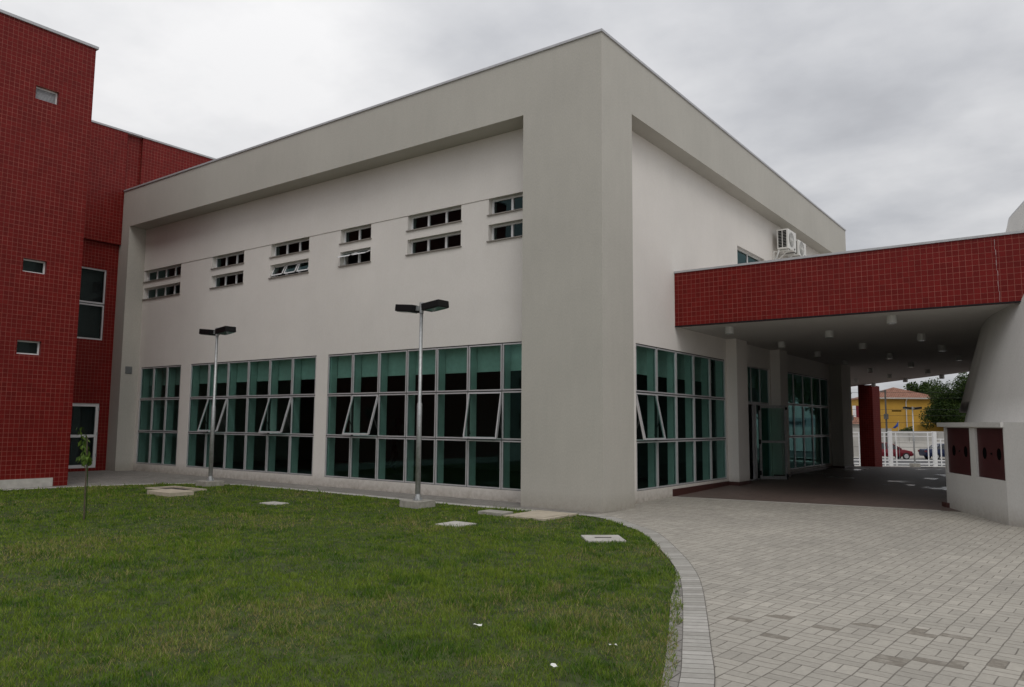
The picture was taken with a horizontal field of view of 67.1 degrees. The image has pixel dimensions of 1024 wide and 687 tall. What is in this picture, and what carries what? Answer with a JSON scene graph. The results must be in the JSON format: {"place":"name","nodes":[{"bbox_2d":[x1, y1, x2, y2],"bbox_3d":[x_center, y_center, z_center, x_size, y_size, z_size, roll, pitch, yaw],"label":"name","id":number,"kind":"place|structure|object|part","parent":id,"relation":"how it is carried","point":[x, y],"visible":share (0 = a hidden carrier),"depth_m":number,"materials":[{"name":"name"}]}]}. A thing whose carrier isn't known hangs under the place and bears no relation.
{"place":"outdoors","nodes":[
{"label":"outdoors","id":0,"kind":"place"},
{"bbox_2d":[1,470,600,517],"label":"apron path","id":1,"kind":"structure","parent":0,"point":[107,477],"depth_m":20.31,"materials":[{"name":"grey concrete"}]},
{"bbox_2d":[0,482,683,686],"bbox_3d":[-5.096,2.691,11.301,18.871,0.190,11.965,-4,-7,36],"label":"grass","id":2,"kind":"structure","parent":0,"point":[209,588],"depth_m":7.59,"materials":[{"name":"green plant"}]},
{"bbox_2d":[76,427,92,519],"bbox_3d":[-7.197,2.189,12.937,0.397,1.583,0.246,-4,-7,36],"label":"sapling","id":3,"kind":"object","parent":2,"relation":"on","point":[85,459],"visible":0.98,"depth_m":12.89,"materials":[{"name":"green plant"}]},
{"bbox_2d":[147,489,193,496],"bbox_3d":[-7.643,3.386,17.279,0.940,0.185,0.580,-4,-7,36],"label":"concrete lid","id":4,"kind":"object","parent":2,"relation":"on","point":[169,492],"visible":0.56,"depth_m":17.09,"materials":[{"name":"grey concrete"}]},
{"bbox_2d":[145,486,206,490],"bbox_3d":[-8.048,3.533,18.489,1.400,0.135,0.760,-4,-7,36],"label":"inspection pit","id":5,"kind":"object","parent":2,"relation":"in","point":[179,488],"visible":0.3,"depth_m":18.69,"materials":[{"name":"beige concrete"}]},
{"bbox_2d":[196,326,235,486],"bbox_3d":[-7.684,1.683,19.897,1.207,4.210,0.500,-4,-7,36],"label":"lamp post","id":6,"kind":"object","parent":2,"relation":"on","point":[216,332],"visible":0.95,"depth_m":19.80,"materials":[{"name":"metal"}]},
{"bbox_2d":[8,483,534,510],"bbox_3d":[-9.623,3.203,15.792,20.234,0.001,8.591,2,-6,-14],"label":"concrete edging","id":7,"kind":"object","parent":2,"relation":"on","point":[325,491],"visible":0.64,"depth_m":17.82,"materials":[{"name":"grey concrete"}]},
{"bbox_2d":[260,501,288,504],"bbox_3d":[-4.779,3.261,15.521,0.480,0.122,0.350,-4,-7,36],"label":"drain cover","id":8,"kind":"object","parent":2,"relation":"on","point":[273,503],"visible":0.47,"depth_m":15.46,"materials":[{"name":"concrete"}]},
{"bbox_2d":[395,299,448,508],"bbox_3d":[-1.841,1.267,15.388,1.207,4.210,0.500,-4,-7,36],"label":"lamp post","id":9,"kind":"object","parent":2,"relation":"on","point":[417,501],"visible":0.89,"depth_m":15.30,"materials":[{"name":"metal"}]},
{"bbox_2d":[436,521,476,526],"bbox_3d":[-0.912,2.988,12.564,0.470,0.122,0.490,-4,-7,36],"label":"drain cover","id":10,"kind":"object","parent":2,"relation":"on","point":[452,523],"visible":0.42,"depth_m":12.55,"materials":[{"name":"concrete"}]},
{"bbox_2d":[478,509,512,515],"bbox_3d":[-0.301,3.131,14.057,0.550,0.155,0.350,-4,-7,36],"label":"concrete lid","id":11,"kind":"object","parent":2,"relation":"on","point":[495,512],"visible":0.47,"depth_m":13.97,"materials":[{"name":"grey concrete"}]},
{"bbox_2d":[503,510,576,520],"bbox_3d":[0.522,3.125,13.841,0.880,0.136,1.080,-4,-7,36],"label":"access hatch","id":12,"kind":"object","parent":2,"relation":"on","point":[541,515],"visible":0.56,"depth_m":13.73,"materials":[{"name":"beige concrete"}]},
{"bbox_2d":[581,535,625,541],"bbox_3d":[1.309,2.853,11.109,0.560,0.128,0.560,1,-6,-3],"label":"utility cover","id":13,"kind":"object","parent":2,"relation":"on","point":[597,538],"visible":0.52,"depth_m":11.04,"materials":[{"name":"concrete"}]},
{"bbox_2d":[578,514,714,686],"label":"paver edging","id":14,"kind":"object","parent":2,"relation":"on","point":[697,666],"visible":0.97,"depth_m":6.48,"materials":[{"name":"grey concrete"}]},
{"bbox_2d":[661,569,682,686],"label":"edging gap strip","id":15,"kind":"object","parent":2,"relation":"on","point":[673,681],"visible":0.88,"depth_m":5.82,"materials":[{"name":"grey gravel"}]},
{"bbox_2d":[0,0,1023,398],"label":"sky","id":16,"kind":"structure","parent":0,"point":[902,121],"materials":[{"name":"grey"}]},
{"bbox_2d":[595,497,1023,686],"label":"paved yard","id":17,"kind":"structure","parent":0,"point":[805,595],"depth_m":7.77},
{"bbox_2d":[673,496,939,510],"bbox_3d":[6.063,3.404,16.471,5.382,0.006,0.089,-3,-7,27],"label":"floor edge strip","id":18,"kind":"object","parent":17,"relation":"on","point":[809,503],"visible":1,"depth_m":16.25,"materials":[{"name":"concrete"}]},
{"bbox_2d":[937,422,1023,526],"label":"service block","id":19,"kind":"structure","parent":17,"relation":"on","point":[984,463],"depth_m":14.01,"materials":[{"name":"paint"}]},
{"bbox_2d":[947,428,970,475],"bbox_3d":[8.854,2.125,15.277,0.040,0.910,1.225,-1,-6,10],"label":"vented door","id":20,"kind":"structure","parent":19,"relation":"in","point":[958,438],"depth_m":15.29,"materials":[{"name":"red metal"}]},
{"bbox_2d":[977,428,1004,480],"bbox_3d":[8.594,1.968,13.841,0.040,0.902,1.185,-1,-6,10],"label":"vented door","id":21,"kind":"structure","parent":19,"relation":"in","point":[990,440],"depth_m":13.85,"materials":[{"name":"red metal"}]},
{"bbox_2d":[674,467,957,510],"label":"canopy floor","id":22,"kind":"structure","parent":0,"point":[926,489],"depth_m":19.37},
{"bbox_2d":[854,458,944,465],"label":"road","id":23,"kind":"structure","parent":0,"point":[906,462],"depth_m":63.79,"materials":[{"name":"grey asphalt"}]},
{"bbox_2d":[893,423,899,457],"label":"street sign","id":24,"kind":"object","parent":23,"relation":"on","point":[896,425],"visible":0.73,"depth_m":67.56,"materials":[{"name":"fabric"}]},
{"bbox_2d":[882,442,913,459],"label":"parked car","id":25,"kind":"object","parent":23,"relation":"on","point":[905,454],"visible":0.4,"depth_m":67.41,"materials":[{"name":"red paint"}]},
{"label":"windows","id":26,"kind":"part","parent":25,"relation":"part of","materials":[{"name":"grey glass"}]},
{"bbox_2d":[918,443,944,458],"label":"parked car","id":27,"kind":"object","parent":23,"relation":"on","point":[923,452],"visible":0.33,"depth_m":69.38,"materials":[{"name":"blue paint"}]},
{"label":"utility pole","id":28,"kind":"object","parent":23,"relation":"on","visible":0},
{"bbox_2d":[852,422,918,422],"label":"overhead wire","id":29,"kind":"object","parent":28,"relation":"attached to","point":[892,422],"visible":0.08,"depth_m":59.88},
{"bbox_2d":[851,392,945,392],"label":"overhead wire","id":30,"kind":"object","parent":28,"relation":"attached to","point":[907,392],"visible":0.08,"depth_m":59.62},
{"bbox_2d":[852,409,950,409],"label":"overhead wire","id":31,"kind":"object","parent":28,"relation":"attached to","point":[910,409],"visible":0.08,"depth_m":59.67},
{"bbox_2d":[854,456,944,458],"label":"pavement","id":32,"kind":"structure","parent":0,"point":[909,458],"depth_m":72.19,"materials":[{"name":"concrete"}]},
{"bbox_2d":[880,390,888,456],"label":"utility pole","id":33,"kind":"object","parent":32,"relation":"on","point":[886,416],"visible":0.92,"depth_m":72.69,"materials":[{"name":"grey concrete"}]},
{"bbox_2d":[853,428,943,456],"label":"street wall","id":34,"kind":"structure","parent":32,"relation":"on","point":[904,443],"depth_m":73.69,"materials":[{"name":"paint"}]},
{"bbox_2d":[854,466,945,469],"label":"driveway","id":35,"kind":"structure","parent":0,"point":[913,468],"depth_m":29.41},
{"bbox_2d":[674,230,1023,466],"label":"entrance canopy","id":36,"kind":"object","parent":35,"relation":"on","point":[953,295],"visible":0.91,"depth_m":17.05,"materials":[{"name":"red tile"}]},
{"bbox_2d":[725,326,733,333],"bbox_3d":[5.159,-0.308,18.337,0.200,0.171,0.200,-4,-7,36],"label":"downlight","id":37,"kind":"object","parent":36,"relation":"attached to","point":[729,329],"visible":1,"depth_m":18.25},
{"bbox_2d":[778,342,784,347],"bbox_3d":[7.508,0.041,21.531,0.200,0.171,0.200,-4,-7,36],"label":"downlight","id":38,"kind":"object","parent":36,"relation":"attached to","point":[781,344],"visible":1,"depth_m":21.45,"materials":[{"name":"white metal"}]},
{"bbox_2d":[814,351,820,356],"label":"downlight","id":39,"kind":"object","parent":36,"relation":"attached to","point":[817,354],"visible":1,"depth_m":24.23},
{"bbox_2d":[825,330,833,337],"bbox_3d":[7.782,-0.223,18.954,0.200,0.171,0.200,-4,-7,36],"label":"downlight","id":40,"kind":"object","parent":36,"relation":"attached to","point":[829,334],"visible":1,"depth_m":18.87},
{"bbox_2d":[859,343,866,349],"bbox_3d":[9.870,0.083,21.747,0.200,0.171,0.200,-4,-7,36],"label":"downlight","id":41,"kind":"object","parent":36,"relation":"attached to","point":[862,346],"visible":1,"depth_m":21.67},
{"bbox_2d":[886,353,892,358],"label":"downlight","id":42,"kind":"object","parent":36,"relation":"attached to","point":[889,355],"visible":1,"depth_m":24.61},
{"bbox_2d":[886,315,896,323],"bbox_3d":[7.984,-0.501,16.246,0.200,0.171,0.200,-4,-7,36],"label":"downlight","id":43,"kind":"object","parent":36,"relation":"attached to","point":[891,319],"visible":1,"depth_m":16.17,"materials":[{"name":"white metal"}]},
{"bbox_2d":[908,362,913,366],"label":"downlight","id":44,"kind":"object","parent":36,"relation":"attached to","point":[910,364],"visible":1,"depth_m":27.95,"materials":[{"name":"white metal"}]},
{"bbox_2d":[917,333,925,340],"bbox_3d":[10.281,-0.155,19.404,0.200,0.171,0.200,-4,-7,36],"label":"downlight","id":45,"kind":"object","parent":36,"relation":"attached to","point":[921,337],"visible":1,"depth_m":19.33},
{"bbox_2d":[938,345,945,350],"bbox_3d":[12.264,0.133,22.038,0.200,0.171,0.200,-4,-7,36],"label":"downlight","id":46,"kind":"object","parent":36,"relation":"attached to","point":[941,347],"visible":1,"depth_m":21.96,"materials":[{"name":"white metal"}]},
{"bbox_2d":[955,355,962,360],"bbox_3d":[14.520,0.468,25.090,0.200,0.171,0.200,-4,-7,36],"label":"downlight","id":47,"kind":"object","parent":36,"relation":"attached to","point":[959,357],"visible":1,"depth_m":25.02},
{"bbox_2d":[854,465,945,467],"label":"pavement","id":48,"kind":"structure","parent":0,"point":[905,466],"depth_m":55.54,"materials":[{"name":"concrete"}]},
{"bbox_2d":[853,431,944,467],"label":"white gate","id":49,"kind":"structure","parent":48,"relation":"on","point":[935,460],"depth_m":54.56,"materials":[{"name":"metal"}]},
{"bbox_2d":[903,407,921,466],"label":"lamp post","id":50,"kind":"object","parent":48,"relation":"on","point":[914,464],"visible":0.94,"depth_m":53.75,"materials":[{"name":"metal"}]},
{"bbox_3d":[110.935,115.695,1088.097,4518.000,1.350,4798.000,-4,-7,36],"label":"ground","id":51,"kind":"structure","parent":0,"visible":0},
{"bbox_2d":[0,9,215,488],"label":"red tiled building","id":52,"kind":"structure","parent":51,"relation":"on","point":[71,170],"depth_m":19.59,"materials":[{"name":"tile"}]},
{"bbox_2d":[16,340,39,354],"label":"small window","id":53,"kind":"structure","parent":52,"relation":"in","point":[23,347],"depth_m":19.11,"materials":[{"name":"black glass"}]},
{"bbox_2d":[23,259,44,273],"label":"small window","id":54,"kind":"structure","parent":52,"relation":"in","point":[33,266],"depth_m":19.33,"materials":[{"name":"black glass"}]},
{"bbox_2d":[35,87,56,104],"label":"small window","id":55,"kind":"structure","parent":52,"relation":"in","point":[42,94],"depth_m":19.73,"materials":[{"name":"glass"}]},
{"bbox_2d":[68,403,98,468],"bbox_3d":[-14.097,2.945,24.698,0.085,2.080,1.635,-4,-7,36],"label":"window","id":56,"kind":"structure","parent":52,"relation":"in","point":[95,433],"depth_m":25.23,"materials":[{"name":"metal"}]},
{"bbox_2d":[77,266,105,339],"bbox_3d":[-14.114,-1.348,25.090,0.060,2.360,1.690,-4,-7,36],"label":"stair window","id":57,"kind":"structure","parent":52,"relation":"in","point":[104,280],"depth_m":25.64,"materials":[{"name":"metal"}]},
{"bbox_2d":[106,28,853,519],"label":"office building","id":58,"kind":"structure","parent":51,"relation":"on","point":[546,222],"depth_m":19.55,"materials":[{"name":"grey paint"}]},
{"bbox_2d":[136,365,180,465],"bbox_3d":[-11.345,2.323,25.052,2.440,3.165,0.272,-4,-7,36],"label":"glazed window","id":59,"kind":"structure","parent":58,"relation":"in","point":[169,398],"depth_m":25.21,"materials":[{"name":"metal"}]},
{"bbox_2d":[142,283,179,299],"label":"small window","id":60,"kind":"structure","parent":58,"relation":"in","point":[148,293],"depth_m":25.60,"materials":[{"name":"grey metal"}]},
{"bbox_2d":[143,265,180,282],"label":"small window","id":61,"kind":"structure","parent":58,"relation":"in","point":[175,267],"depth_m":25.66,"materials":[{"name":"grey metal"}]},
{"bbox_2d":[209,272,242,288],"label":"small window","id":62,"kind":"structure","parent":58,"relation":"in","point":[236,280],"depth_m":23.44,"materials":[{"name":"grey metal"}]},
{"bbox_2d":[210,252,243,269],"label":"small window","id":63,"kind":"structure","parent":58,"relation":"in","point":[237,258],"depth_m":23.48,"materials":[{"name":"grey metal"}]},
{"bbox_2d":[186,356,316,475],"bbox_3d":[-7.614,2.052,22.121,5.980,3.165,0.572,-4,-7,36],"label":"glazed window","id":64,"kind":"structure","parent":58,"relation":"in","point":[271,433],"depth_m":22.19,"materials":[{"name":"metal"}]},
{"bbox_2d":[268,260,308,278],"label":"small window","id":65,"kind":"structure","parent":58,"relation":"in","point":[299,270],"depth_m":21.64,"materials":[{"name":"grey metal"}]},
{"bbox_2d":[269,239,309,257],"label":"small window","id":66,"kind":"structure","parent":58,"relation":"in","point":[300,242],"depth_m":21.76,"materials":[{"name":"grey metal"}]},
{"bbox_2d":[337,249,370,266],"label":"small window","id":67,"kind":"structure","parent":58,"relation":"in","point":[366,250],"depth_m":20.04,"materials":[{"name":"grey metal"}]},
{"bbox_2d":[339,226,371,244],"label":"small window","id":68,"kind":"structure","parent":58,"relation":"in","point":[358,229],"depth_m":20.13,"materials":[{"name":"grey metal"}]},
{"bbox_2d":[325,341,521,490],"bbox_3d":[-2.153,1.683,18.103,6.680,3.165,0.572,-4,-7,36],"label":"glazed window","id":69,"kind":"structure","parent":58,"relation":"in","point":[471,393],"depth_m":18.31,"materials":[{"name":"metal"}]},
{"bbox_2d":[405,232,461,255],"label":"small window","id":70,"kind":"structure","parent":58,"relation":"in","point":[428,240],"depth_m":18.49,"materials":[{"name":"grey metal"}]},
{"bbox_2d":[406,207,461,231],"bbox_3d":[-1.821,-2.967,18.466,1.770,0.395,0.215,-4,-7,36],"label":"small window","id":71,"kind":"structure","parent":58,"relation":"in","point":[459,208],"depth_m":18.51,"materials":[{"name":"grey metal"}]},
{"bbox_2d":[486,221,522,241],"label":"small window","id":72,"kind":"structure","parent":58,"relation":"in","point":[513,224],"depth_m":17.16,"materials":[{"name":"grey metal"}]},
{"bbox_2d":[487,194,522,215],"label":"small window","id":73,"kind":"structure","parent":58,"relation":"in","point":[512,198],"depth_m":17.21,"materials":[{"name":"grey metal"}]},
{"bbox_2d":[636,343,726,490],"bbox_3d":[4.182,1.788,18.608,0.446,3.165,5.160,-4,-7,36],"label":"glazed window","id":74,"kind":"structure","parent":58,"relation":"in","point":[653,409],"depth_m":18.86,"materials":[{"name":"metal"}]},
{"bbox_2d":[737,248,760,262],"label":"small window","id":75,"kind":"structure","parent":58,"relation":"in","point":[739,250],"depth_m":23.05,"materials":[{"name":"grey metal"}]},
{"bbox_2d":[747,366,788,480],"bbox_3d":[7.448,2.345,22.486,0.773,3.342,2.300,-4,-7,36],"label":"entrance door","id":76,"kind":"structure","parent":58,"relation":"in","point":[760,404],"depth_m":22.64,"materials":[{"name":"metal"}]},
{"bbox_2d":[773,228,795,259],"bbox_3d":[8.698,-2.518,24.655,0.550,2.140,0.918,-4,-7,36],"label":"air conditioner","id":77,"kind":"object","parent":58,"relation":"attached to","point":[786,241],"visible":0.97,"depth_m":24.43,"materials":[{"name":"white metal"}]},
{"bbox_2d":[786,240,805,257],"bbox_3d":[9.351,-2.342,25.527,0.550,2.020,0.918,-4,-7,36],"label":"air conditioner","id":78,"kind":"object","parent":58,"relation":"attached to","point":[800,248],"visible":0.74,"depth_m":25.27,"materials":[{"name":"white metal"}]},
{"bbox_2d":[788,372,829,469],"bbox_3d":[10.196,2.693,26.879,0.232,3.165,5.350,-4,-7,36],"label":"glazed window","id":79,"kind":"structure","parent":58,"relation":"in","point":[821,395],"depth_m":27.23,"materials":[{"name":"metal"}]},
{"bbox_2d":[852,406,858,416],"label":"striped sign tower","id":80,"kind":"structure","parent":51,"relation":"on","point":[855,413],"depth_m":85.15,"materials":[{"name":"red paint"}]},
{"bbox_2d":[852,417,858,427],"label":"house","id":81,"kind":"structure","parent":51,"relation":"on","point":[855,425],"depth_m":83.83,"materials":[{"name":"paint"}]},
{"bbox_2d":[851,387,931,430],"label":"yellow house","id":82,"kind":"structure","parent":51,"relation":"on","point":[898,400],"depth_m":85.01,"materials":[{"name":"paint"}]},
{"bbox_2d":[899,426,912,430],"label":"shrub","id":83,"kind":"object","parent":51,"relation":"on","point":[908,429],"visible":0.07,"depth_m":79.52,"materials":[{"name":"green plant"}]},
{"bbox_2d":[903,381,931,394],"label":"broadleaf tree","id":84,"kind":"object","parent":51,"relation":"on","point":[913,386],"visible":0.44,"depth_m":99.51,"materials":[{"name":"green plant"}]},
{"bbox_2d":[914,425,943,430],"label":"yellow fence","id":85,"kind":"object","parent":51,"relation":"on","point":[922,428],"visible":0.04,"depth_m":77.11,"materials":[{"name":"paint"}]},
{"bbox_2d":[919,372,967,429],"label":"broadleaf tree","id":86,"kind":"object","parent":51,"relation":"on","point":[946,400],"visible":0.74,"depth_m":75.04,"materials":[{"name":"green plant"}]},
{"bbox_2d":[959,201,1023,421],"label":"auditorium","id":87,"kind":"structure","parent":51,"relation":"on","point":[994,390],"depth_m":14.64,"materials":[{"name":"paint"}]}
]}

